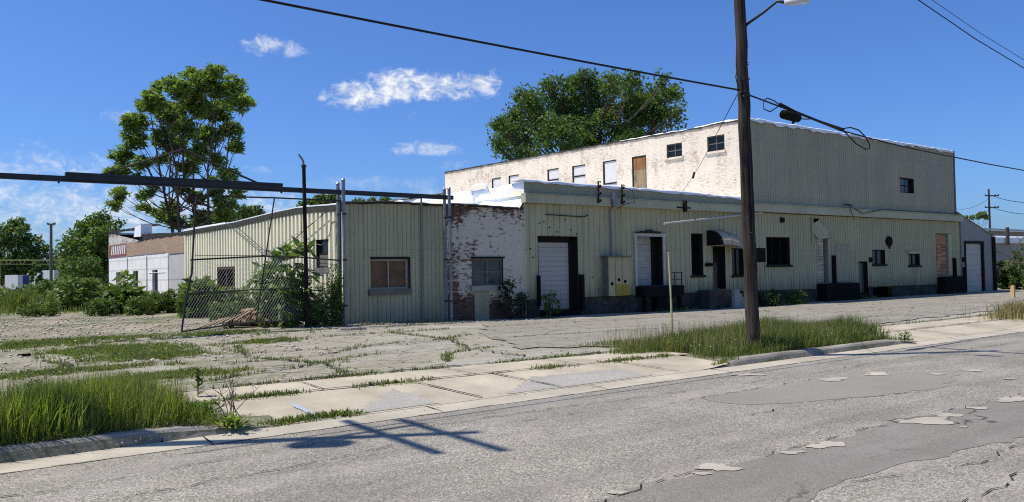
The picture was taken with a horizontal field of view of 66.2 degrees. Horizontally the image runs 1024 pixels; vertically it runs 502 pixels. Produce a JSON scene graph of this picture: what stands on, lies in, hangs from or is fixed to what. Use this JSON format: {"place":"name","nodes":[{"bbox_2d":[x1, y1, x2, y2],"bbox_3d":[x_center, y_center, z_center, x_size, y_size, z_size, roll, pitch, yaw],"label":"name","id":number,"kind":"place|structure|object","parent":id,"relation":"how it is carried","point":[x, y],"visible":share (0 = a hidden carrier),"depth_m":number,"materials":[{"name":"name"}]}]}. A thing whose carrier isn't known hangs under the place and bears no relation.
{"place":"outdoors","nodes":[
{"label":"outdoors","id":0,"kind":"place"},
{"bbox_2d":[167,351,685,401],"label":"sidewalk","id":1,"kind":"structure","parent":0,"point":[340,382],"depth_m":13.26,"materials":[{"name":"concrete"}]},
{"bbox_2d":[217,355,726,426],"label":"driveway","id":2,"kind":"structure","parent":0,"point":[483,385],"depth_m":12.05,"materials":[{"name":"concrete"}]},
{"bbox_2d":[348,388,434,414],"bbox_3d":[-2.060,2.141,11.206,1.866,0.130,0.995,0,-2,-36],"label":"asphalt patch","id":3,"kind":"object","parent":2,"relation":"on","point":[393,399],"visible":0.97,"depth_m":11.26,"materials":[{"name":"grey asphalt"}]},
{"bbox_2d":[507,369,649,392],"bbox_3d":[0.987,2.163,13.308,3.123,0.094,0.810,0,-2,-36],"label":"asphalt patch","id":4,"kind":"object","parent":2,"relation":"on","point":[570,379],"visible":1,"depth_m":13.30,"materials":[{"name":"grey asphalt"}]},
{"bbox_2d":[0,332,1023,501],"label":"road","id":5,"kind":"structure","parent":0,"point":[598,447],"depth_m":8.32,"materials":[{"name":"grey asphalt"}]},
{"bbox_2d":[0,328,1023,473],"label":"gutter","id":6,"kind":"object","parent":5,"relation":"on","point":[15,466],"visible":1,"depth_m":10.65,"materials":[{"name":"concrete"}]},
{"bbox_2d":[4,344,1023,501],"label":"road crack","id":7,"kind":"object","parent":5,"relation":"on","point":[642,483],"visible":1,"depth_m":7.87,"materials":[{"name":"black asphalt"}]},
{"bbox_2d":[695,463,742,470],"bbox_3d":[1.972,2.056,7.467,0.430,0.001,0.282,-2,-2,29],"label":"road scar","id":8,"kind":"object","parent":5,"relation":"on","point":[716,467],"visible":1,"depth_m":7.46,"materials":[{"name":"concrete"}]},
{"bbox_2d":[592,395,1023,501],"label":"road patch","id":9,"kind":"object","parent":5,"relation":"on","point":[809,474],"visible":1,"depth_m":7.67,"materials":[{"name":"grey asphalt"}]},
{"bbox_2d":[890,416,958,424],"bbox_3d":[4.983,2.060,9.562,0.815,0.001,0.559,-1,-2,6],"label":"road scar rim","id":10,"kind":"object","parent":9,"relation":"on","point":[954,422],"visible":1,"depth_m":9.68,"materials":[{"name":"grey asphalt"}]},
{"bbox_2d":[896,417,953,423],"bbox_3d":[4.986,2.058,9.554,0.684,0.001,0.489,-1,-2,15],"label":"road scar","id":11,"kind":"object","parent":10,"relation":"on","point":[931,420],"visible":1,"depth_m":9.51,"materials":[{"name":"concrete"}]},
{"bbox_2d":[702,370,960,403],"bbox_3d":[5.626,2.133,12.513,5.984,0.001,1.859,0,-2,-36],"label":"road patch","id":12,"kind":"object","parent":5,"relation":"on","point":[850,386],"visible":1,"depth_m":12.14,"materials":[{"name":"grey asphalt"}]},
{"bbox_2d":[0,290,1023,396],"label":"parking lot","id":13,"kind":"structure","parent":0,"point":[420,353],"depth_m":17.36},
{"bbox_2d":[0,312,355,375],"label":"gravel","id":14,"kind":"structure","parent":13,"relation":"on","point":[151,331],"depth_m":24.18,"materials":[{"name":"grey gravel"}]},
{"bbox_2d":[298,154,308,327],"bbox_3d":[-6.592,-0.199,24.845,0.327,5.770,0.170,0,-2,-36],"label":"lamp pole","id":15,"kind":"object","parent":13,"relation":"on","point":[305,249],"visible":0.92,"depth_m":24.83,"materials":[{"name":"metal"}]},
{"bbox_2d":[336,182,341,322],"bbox_3d":[-5.699,0.257,25.860,0.163,5.080,0.150,0,-2,-36],"label":"gate post","id":16,"kind":"object","parent":13,"relation":"on","point":[338,220],"visible":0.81,"depth_m":25.84,"materials":[{"name":"metal"}]},
{"bbox_2d":[0,148,453,199],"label":"gate track","id":17,"kind":"structure","parent":16,"relation":"attached to","point":[107,178],"depth_m":22.93,"materials":[{"name":"metal"}]},
{"bbox_2d":[181,195,341,331],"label":"chain link gate","id":18,"kind":"structure","parent":16,"relation":"attached to","point":[248,290],"depth_m":24.04,"materials":[{"name":"metal"}]},
{"bbox_2d":[341,178,347,325],"bbox_3d":[-5.480,0.198,25.675,0.163,5.180,0.150,0,-2,-36],"label":"gate post","id":19,"kind":"object","parent":13,"relation":"on","point":[344,259],"visible":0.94,"depth_m":25.64,"materials":[{"name":"metal"}]},
{"bbox_2d":[294,318,571,331],"bbox_3d":[-2.078,2.466,26.657,10.024,0.230,2.750,0,-2,-36],"label":"gravel patch","id":20,"kind":"object","parent":13,"relation":"on","point":[449,324],"visible":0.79,"depth_m":26.39,"materials":[{"name":"grey gravel"}]},
{"bbox_2d":[443,188,447,319],"bbox_3d":[-2.393,0.258,28.265,0.163,5.090,0.150,0,-2,-36],"label":"gate post","id":21,"kind":"object","parent":13,"relation":"on","point":[445,256],"visible":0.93,"depth_m":28.22,"materials":[{"name":"metal"}]},
{"bbox_2d":[447,187,452,320],"bbox_3d":[-2.205,0.248,28.056,0.163,5.090,0.150,0,-2,-36],"label":"gate post","id":22,"kind":"object","parent":13,"relation":"on","point":[450,252],"visible":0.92,"depth_m":28.01,"materials":[{"name":"metal"}]},
{"bbox_2d":[0,292,1023,384],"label":"lot weeds","id":23,"kind":"object","parent":13,"relation":"on","point":[130,351],"visible":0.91,"depth_m":17.53,"materials":[{"name":"green plant"}]},
{"bbox_2d":[10,298,1015,401],"bbox_3d":[6.598,2.280,24.922,80.001,0.259,13.048,0,-2,-36],"label":"pavement crack","id":24,"kind":"object","parent":13,"relation":"on","point":[451,353],"visible":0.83,"depth_m":15.03,"materials":[{"name":"green plant"}]},
{"bbox_2d":[479,291,1023,348],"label":"lot patch","id":25,"kind":"object","parent":13,"relation":"on","point":[577,336],"visible":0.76,"depth_m":28.04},
{"bbox_2d":[0,285,1023,473],"bbox_3d":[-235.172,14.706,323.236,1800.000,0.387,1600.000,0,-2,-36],"label":"ground","id":26,"kind":"structure","parent":0,"point":[50,451],"depth_m":18.49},
{"bbox_2d":[5,275,31,289],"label":"trailer","id":27,"kind":"object","parent":26,"relation":"on","point":[18,281],"visible":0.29,"depth_m":108.55,"materials":[{"name":"white metal"}]},
{"bbox_2d":[0,287,43,312],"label":"grass tuft","id":28,"kind":"object","parent":26,"relation":"on","point":[22,299],"visible":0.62,"depth_m":40.82,"materials":[{"name":"green plant"}]},
{"bbox_2d":[0,284,46,308],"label":"shrub","id":29,"kind":"object","parent":26,"relation":"on","point":[2,292],"visible":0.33,"depth_m":46.87,"materials":[{"name":"green plant"}]},
{"bbox_2d":[0,216,58,291],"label":"broadleaf tree","id":30,"kind":"object","parent":26,"relation":"on","point":[11,243],"visible":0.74,"depth_m":117.24,"materials":[{"name":"green plant"}]},
{"bbox_2d":[27,261,44,287],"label":"shrub","id":31,"kind":"object","parent":26,"relation":"on","point":[31,274],"visible":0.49,"depth_m":66.20,"materials":[{"name":"green plant"}]},
{"bbox_2d":[15,299,62,316],"bbox_3d":[-21.628,2.672,35.923,2.006,0.994,1.641,0,-2,-36],"label":"shrub","id":32,"kind":"object","parent":26,"relation":"on","point":[35,309],"visible":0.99,"depth_m":35.68,"materials":[{"name":"green plant"}]},
{"bbox_2d":[47,222,55,281],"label":"floodlight mast","id":33,"kind":"object","parent":26,"relation":"on","point":[51,255],"visible":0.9,"depth_m":98.01,"materials":[{"name":"silver metal"}]},
{"bbox_2d":[30,276,88,300],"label":"shrub","id":34,"kind":"object","parent":26,"relation":"on","point":[45,284],"visible":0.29,"depth_m":47.67,"materials":[{"name":"green plant"}]},
{"bbox_2d":[47,275,107,311],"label":"shrub","id":35,"kind":"object","parent":26,"relation":"on","point":[73,294],"visible":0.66,"depth_m":41.70,"materials":[{"name":"green plant"}]},
{"bbox_2d":[58,253,108,285],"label":"shrub","id":36,"kind":"object","parent":26,"relation":"on","point":[92,262],"visible":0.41,"depth_m":63.28,"materials":[{"name":"green plant"}]},
{"bbox_2d":[54,208,127,284],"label":"broadleaf tree","id":37,"kind":"object","parent":26,"relation":"on","point":[91,236],"visible":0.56,"depth_m":88.07,"materials":[{"name":"green plant"}]},
{"bbox_2d":[83,297,120,316],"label":"shrub","id":38,"kind":"object","parent":26,"relation":"on","point":[108,308],"visible":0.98,"depth_m":35.37,"materials":[{"name":"green plant"}]},
{"bbox_2d":[0,356,225,444],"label":"verge grass","id":39,"kind":"structure","parent":26,"relation":"on","point":[26,411],"depth_m":9.02,"materials":[{"name":"green plant"}]},
{"bbox_2d":[0,413,230,445],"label":"kerb grass","id":40,"kind":"structure","parent":26,"relation":"on","point":[84,433],"depth_m":8.90,"materials":[{"name":"green plant"}]},
{"bbox_2d":[0,424,243,451],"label":"kerb","id":41,"kind":"structure","parent":26,"relation":"on","point":[64,440],"depth_m":8.85,"materials":[{"name":"concrete"}]},
{"bbox_2d":[93,282,151,313],"bbox_3d":[-18.827,2.506,38.032,2.782,2.059,2.457,0,-2,-36],"label":"sumac shrub","id":42,"kind":"object","parent":26,"relation":"on","point":[121,293],"visible":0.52,"depth_m":37.54,"materials":[{"name":"green plant"}]},
{"bbox_2d":[108,270,140,285],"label":"sapling","id":43,"kind":"object","parent":26,"relation":"on","point":[121,277],"visible":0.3,"depth_m":44.05,"materials":[{"name":"green plant"}]},
{"bbox_2d":[122,295,157,315],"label":"shrub","id":44,"kind":"object","parent":26,"relation":"on","point":[139,303],"visible":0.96,"depth_m":35.46,"materials":[{"name":"green plant"}]},
{"bbox_2d":[134,290,177,313],"bbox_3d":[-16.920,2.475,37.336,1.969,1.294,1.543,0,-2,-36],"label":"shrub","id":45,"kind":"object","parent":26,"relation":"on","point":[159,298],"visible":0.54,"depth_m":37.20,"materials":[{"name":"green plant"}]},
{"bbox_2d":[107,222,227,298],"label":"block annex","id":46,"kind":"object","parent":26,"relation":"on","point":[157,264],"visible":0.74,"depth_m":43.63,"materials":[{"name":"white brick"}]},
{"bbox_2d":[163,288,181,312],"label":"shrub","id":47,"kind":"object","parent":26,"relation":"on","point":[174,295],"visible":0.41,"depth_m":37.31,"materials":[{"name":"green plant"}]},
{"bbox_2d":[102,62,259,232],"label":"tree of heaven","id":48,"kind":"object","parent":26,"relation":"on","point":[190,95],"visible":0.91,"depth_m":64.36,"materials":[{"name":"green plant"}]},
{"bbox_2d":[175,274,227,318],"bbox_3d":[-12.869,2.032,32.741,2.349,2.223,2.248,0,-2,-36],"label":"sumac shrub","id":49,"kind":"object","parent":26,"relation":"on","point":[182,289],"visible":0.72,"depth_m":32.29,"materials":[{"name":"green plant"}]},
{"bbox_2d":[189,397,228,415],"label":"weed","id":50,"kind":"object","parent":26,"relation":"on","point":[212,402],"visible":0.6,"depth_m":9.99,"materials":[{"name":"green plant"}]},
{"bbox_2d":[208,409,252,428],"bbox_3d":[-3.412,2.067,9.597,0.560,0.203,0.559,-1,-2,3],"label":"weed","id":51,"kind":"object","parent":26,"relation":"on","point":[228,420],"visible":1,"depth_m":9.57,"materials":[{"name":"green plant"}]},
{"bbox_2d":[194,300,266,328],"bbox_3d":[-8.936,2.000,25.663,0.659,0.938,3.046,-2,-2,26],"label":"broken board","id":52,"kind":"object","parent":26,"relation":"on","point":[241,315],"visible":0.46,"depth_m":25.28,"materials":[{"name":"brown wood"}]},
{"bbox_2d":[217,301,243,327],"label":"shrub","id":53,"kind":"object","parent":26,"relation":"on","point":[235,311],"visible":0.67,"depth_m":25.60,"materials":[{"name":"green plant"}]},
{"bbox_2d":[205,373,260,417],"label":"dead stalks","id":54,"kind":"object","parent":26,"relation":"on","point":[230,395],"visible":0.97,"depth_m":10.04,"materials":[{"name":"brown plant"}]},
{"bbox_2d":[223,285,250,313],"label":"shrub","id":55,"kind":"object","parent":26,"relation":"on","point":[241,298],"visible":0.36,"depth_m":29.02,"materials":[{"name":"green plant"}]},
{"bbox_2d":[234,204,265,220],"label":"broadleaf tree","id":56,"kind":"object","parent":26,"relation":"on","point":[245,211],"visible":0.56,"depth_m":108.55,"materials":[{"name":"green plant"}]},
{"bbox_2d":[240,261,301,327],"bbox_3d":[-7.902,1.474,25.880,1.958,2.480,2.000,-1,-2,6],"label":"tree sapling","id":57,"kind":"object","parent":26,"relation":"on","point":[266,293],"visible":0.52,"depth_m":25.53,"materials":[{"name":"green plant"}]},
{"bbox_2d":[265,235,323,327],"bbox_3d":[-6.957,0.992,25.167,1.846,3.084,1.634,-1,-2,-16],"label":"tree sapling","id":58,"kind":"object","parent":26,"relation":"on","point":[296,251],"visible":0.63,"depth_m":25.08,"materials":[{"name":"green plant"}]},
{"bbox_2d":[277,271,318,327],"bbox_3d":[-6.855,1.585,25.052,1.388,1.888,1.092,0,-2,-36],"label":"shrub","id":59,"kind":"object","parent":26,"relation":"on","point":[291,300],"visible":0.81,"depth_m":24.81,"materials":[{"name":"green plant"}]},
{"bbox_2d":[303,294,328,326],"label":"shrub","id":60,"kind":"object","parent":26,"relation":"on","point":[322,313],"visible":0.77,"depth_m":25.23,"materials":[{"name":"green plant"}]},
{"bbox_2d":[296,194,341,206],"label":"broadleaf tree","id":61,"kind":"object","parent":26,"relation":"on","point":[322,196],"visible":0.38,"depth_m":107.97,"materials":[{"name":"green plant"}]},
{"bbox_2d":[141,198,525,323],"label":"wing","id":62,"kind":"structure","parent":26,"relation":"on","point":[395,260],"depth_m":28.55,"materials":[{"name":"beige metal"}]},
{"bbox_2d":[217,266,234,309],"bbox_3d":[-12.485,1.747,34.576,0.260,2.110,2.030,0,-2,-40],"label":"double door","id":63,"kind":"structure","parent":62,"relation":"in","point":[230,269],"depth_m":34.59,"materials":[{"name":"glass"}]},
{"bbox_2d":[313,239,329,272],"bbox_3d":[-6.600,0.183,27.550,0.250,1.170,1.250,0,-2,-40],"label":"window","id":64,"kind":"structure","parent":62,"relation":"in","point":[321,249],"depth_m":27.78,"materials":[{"name":"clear glass"}]},
{"bbox_2d":[368,259,411,295],"bbox_3d":[-4.261,0.910,27.282,1.630,1.240,0.250,0,-2,-36],"label":"window","id":65,"kind":"structure","parent":62,"relation":"in","point":[386,275],"depth_m":27.33,"materials":[{"name":"brown glass"}]},
{"bbox_2d":[470,258,506,290],"bbox_3d":[-0.916,0.890,29.705,1.590,1.210,0.230,0,-2,-36],"label":"window","id":66,"kind":"structure","parent":62,"relation":"in","point":[487,273],"depth_m":29.72,"materials":[{"name":"grey glass"}]},
{"bbox_2d":[327,262,343,325],"bbox_3d":[-5.746,1.446,25.506,0.599,2.149,0.519,0,-2,-36],"label":"shrub","id":67,"kind":"object","parent":26,"relation":"on","point":[335,297],"visible":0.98,"depth_m":25.47,"materials":[{"name":"green plant"}]},
{"bbox_2d":[0,297,996,426],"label":"weeds","id":68,"kind":"object","parent":26,"relation":"on","point":[309,416],"visible":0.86,"depth_m":14.15,"materials":[{"name":"green plant"}]},
{"bbox_2d":[497,278,518,318],"bbox_3d":[-0.153,1.840,29.753,0.869,1.617,0.776,0,-2,-36],"label":"shrub","id":69,"kind":"object","parent":26,"relation":"on","point":[509,300],"visible":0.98,"depth_m":29.66,"materials":[{"name":"green plant"}]},
{"bbox_2d":[540,290,560,318],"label":"shrub","id":70,"kind":"object","parent":26,"relation":"on","point":[548,309],"visible":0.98,"depth_m":30.52,"materials":[{"name":"green plant"}]},
{"bbox_2d":[485,67,688,160],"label":"broadleaf tree","id":71,"kind":"object","parent":26,"relation":"on","point":[572,121],"visible":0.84,"depth_m":91.58,"materials":[{"name":"green plant"}]},
{"bbox_2d":[321,118,965,317],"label":"warehouse","id":72,"kind":"structure","parent":26,"relation":"on","point":[820,244],"depth_m":41.08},
{"bbox_2d":[533,236,584,316],"bbox_3d":[1.837,1.116,31.742,2.360,3.410,0.620,0,-2,-36],"label":"loading door","id":73,"kind":"structure","parent":72,"relation":"in","point":[557,255],"depth_m":32.11,"materials":[{"name":"white metal"}]},
{"bbox_2d":[572,164,585,183],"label":"boarded window","id":74,"kind":"structure","parent":72,"relation":"in","point":[578,172],"depth_m":47.94,"materials":[{"name":"white wood"}]},
{"bbox_2d":[603,160,616,185],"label":"boarded window","id":75,"kind":"structure","parent":72,"relation":"in","point":[609,167],"depth_m":45.97,"materials":[{"name":"white wood"}]},
{"bbox_2d":[600,256,630,295],"bbox_3d":[4.401,1.043,33.147,1.360,1.680,0.470,0,-2,-36],"label":"electrical cabinet","id":76,"kind":"object","parent":72,"relation":"attached to","point":[615,275],"visible":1,"depth_m":32.93,"materials":[{"name":"beige metal"}]},
{"bbox_2d":[597,181,634,255],"bbox_3d":[4.365,-1.347,33.230,2.072,3.125,0.426,0,-2,-36],"label":"service mast","id":77,"kind":"object","parent":72,"relation":"attached to","point":[614,200],"visible":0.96,"depth_m":33.25,"materials":[{"name":"metal"}]},
{"bbox_2d":[632,155,646,187],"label":"upper door","id":78,"kind":"structure","parent":72,"relation":"in","point":[639,177],"depth_m":44.30,"materials":[{"name":"brown wood"}]},
{"bbox_2d":[633,230,684,311],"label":"loading door","id":79,"kind":"structure","parent":72,"relation":"in","point":[649,254],"depth_m":35.09,"materials":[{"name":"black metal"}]},
{"bbox_2d":[664,143,682,159],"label":"window","id":80,"kind":"structure","parent":72,"relation":"in","point":[674,150],"depth_m":42.43,"materials":[{"name":"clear glass"}]},
{"bbox_2d":[691,233,705,277],"bbox_3d":[8.605,0.207,36.634,0.980,2.050,0.290,0,-2,-36],"label":"window","id":81,"kind":"structure","parent":72,"relation":"in","point":[696,238],"depth_m":36.81,"materials":[{"name":"black glass"}]},
{"bbox_2d":[663,212,762,224],"bbox_3d":[9.615,-1.555,36.881,7.918,0.860,0.154,0,-2,-41],"label":"pipe arm","id":82,"kind":"object","parent":72,"relation":"attached to","point":[693,220],"visible":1,"depth_m":36.16},
{"bbox_2d":[705,134,725,153],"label":"window","id":83,"kind":"structure","parent":72,"relation":"in","point":[718,145],"depth_m":40.41,"materials":[{"name":"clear glass"}]},
{"bbox_2d":[712,246,725,288],"bbox_3d":[9.808,0.796,37.597,0.900,2.040,0.310,0,-2,-36],"label":"entrance door","id":84,"kind":"structure","parent":72,"relation":"in","point":[719,269],"depth_m":37.80,"materials":[{"name":"black metal"}]},
{"bbox_2d":[707,230,742,248],"bbox_3d":[10.377,-0.274,37.337,2.312,1.492,0.871,0,-2,-36],"label":"awning","id":85,"kind":"object","parent":72,"relation":"attached to","point":[718,237],"visible":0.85,"depth_m":36.81,"materials":[{"name":"metal"}]},
{"bbox_2d":[731,248,743,277],"bbox_3d":[11.003,0.575,38.352,1.080,1.420,0.270,0,-2,-36],"label":"window","id":86,"kind":"structure","parent":72,"relation":"in","point":[737,253],"depth_m":38.51,"materials":[{"name":"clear glass"}]},
{"bbox_2d":[766,237,792,266],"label":"window","id":87,"kind":"structure","parent":72,"relation":"in","point":[777,248],"depth_m":40.48,"materials":[{"name":"black glass"}]},
{"bbox_2d":[817,238,859,301],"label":"loading door","id":88,"kind":"structure","parent":72,"relation":"in","point":[834,291],"depth_m":42.63,"materials":[{"name":"grey metal"}]},
{"bbox_2d":[858,261,867,292],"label":"side door","id":89,"kind":"structure","parent":72,"relation":"in","point":[863,273],"depth_m":45.15,"materials":[{"name":"black metal"}]},
{"bbox_2d":[872,250,887,265],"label":"window","id":90,"kind":"structure","parent":72,"relation":"in","point":[878,256],"depth_m":46.12,"materials":[{"name":"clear glass"}]},
{"bbox_2d":[936,233,965,293],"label":"loading door","id":91,"kind":"structure","parent":72,"relation":"in","point":[946,265],"depth_m":50.52,"materials":[{"name":"brown metal"}]},
{"bbox_2d":[569,311,895,358],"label":"verge grass","id":92,"kind":"structure","parent":26,"relation":"on","point":[803,339],"depth_m":17.26,"materials":[{"name":"green plant"}]},
{"bbox_2d":[734,0,759,346],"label":"utility pole","id":93,"kind":"object","parent":26,"relation":"on","point":[748,230],"visible":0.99,"depth_m":16.58,"materials":[{"name":"brown wood"}]},
{"bbox_2d":[259,0,739,90],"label":"overhead cable","id":94,"kind":"object","parent":93,"relation":"attached to","point":[400,26],"visible":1,"depth_m":12.69,"materials":[{"name":"black rubber"}]},
{"bbox_2d":[746,0,809,24],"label":"street lamp","id":95,"kind":"object","parent":93,"relation":"attached to","point":[793,2],"visible":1,"depth_m":16.13,"materials":[{"name":"metal"}]},
{"bbox_2d":[751,95,1023,170],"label":"overhead cable","id":96,"kind":"object","parent":93,"relation":"attached to","point":[893,143],"visible":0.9,"depth_m":20.39,"materials":[{"name":"black rubber"}]},
{"bbox_2d":[779,110,813,123],"bbox_3d":[6.464,-3.011,17.716,1.254,0.333,0.210,0,-2,-36],"label":"splice case","id":97,"kind":"object","parent":96,"relation":"hanging from","point":[793,117],"visible":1,"depth_m":17.44,"materials":[{"name":"black plastic"}]},
{"bbox_2d":[758,288,785,305],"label":"shrub","id":98,"kind":"object","parent":26,"relation":"on","point":[771,298],"visible":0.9,"depth_m":37.43,"materials":[{"name":"green plant"}]},
{"bbox_2d":[784,289,808,304],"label":"shrub","id":99,"kind":"object","parent":26,"relation":"on","point":[796,297],"visible":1,"depth_m":39.02,"materials":[{"name":"green plant"}]},
{"bbox_2d":[727,339,910,365],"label":"kerb","id":100,"kind":"structure","parent":26,"relation":"on","point":[750,359],"depth_m":16.25,"materials":[{"name":"concrete"}]},
{"bbox_2d":[637,228,1023,238],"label":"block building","id":101,"kind":"structure","parent":26,"relation":"on","point":[998,232],"depth_m":117.57,"materials":[{"name":"concrete"}]},
{"bbox_2d":[957,212,997,291],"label":"metal shed","id":102,"kind":"structure","parent":26,"relation":"on","point":[979,268],"depth_m":53.89,"materials":[{"name":"grey metal"}]},
{"bbox_2d":[964,241,984,291],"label":"roller door","id":103,"kind":"structure","parent":102,"relation":"in","point":[975,263],"depth_m":53.63,"materials":[{"name":"white metal"}]},
{"bbox_2d":[965,298,1023,321],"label":"dry grass","id":104,"kind":"structure","parent":26,"relation":"on","point":[1016,310],"depth_m":25.46,"materials":[{"name":"beige plant"}]},
{"bbox_2d":[996,259,1021,288],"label":"shrub","id":105,"kind":"object","parent":26,"relation":"on","point":[1003,280],"visible":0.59,"depth_m":57.92,"materials":[{"name":"green plant"}]},
{"bbox_2d":[995,227,1023,273],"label":"brick building","id":106,"kind":"structure","parent":26,"relation":"on","point":[1003,243],"depth_m":66.06,"materials":[{"name":"brick"}]},
{"bbox_2d":[1002,243,1023,288],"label":"bush","id":107,"kind":"object","parent":26,"relation":"on","point":[1020,282],"visible":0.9,"depth_m":56.51,"materials":[{"name":"green plant"}]},
{"bbox_2d":[0,0,1023,280],"label":"sky","id":108,"kind":"structure","parent":0,"point":[375,107],"materials":[{"name":"blue"}]},
{"bbox_2d":[877,315,1004,332],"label":"sidewalk","id":109,"kind":"structure","parent":0,"point":[920,325],"depth_m":23.77,"materials":[{"name":"concrete"}]},
{"bbox_2d":[884,318,1023,341],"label":"driveway","id":110,"kind":"structure","parent":0,"point":[951,331],"depth_m":21.87,"materials":[{"name":"concrete"}]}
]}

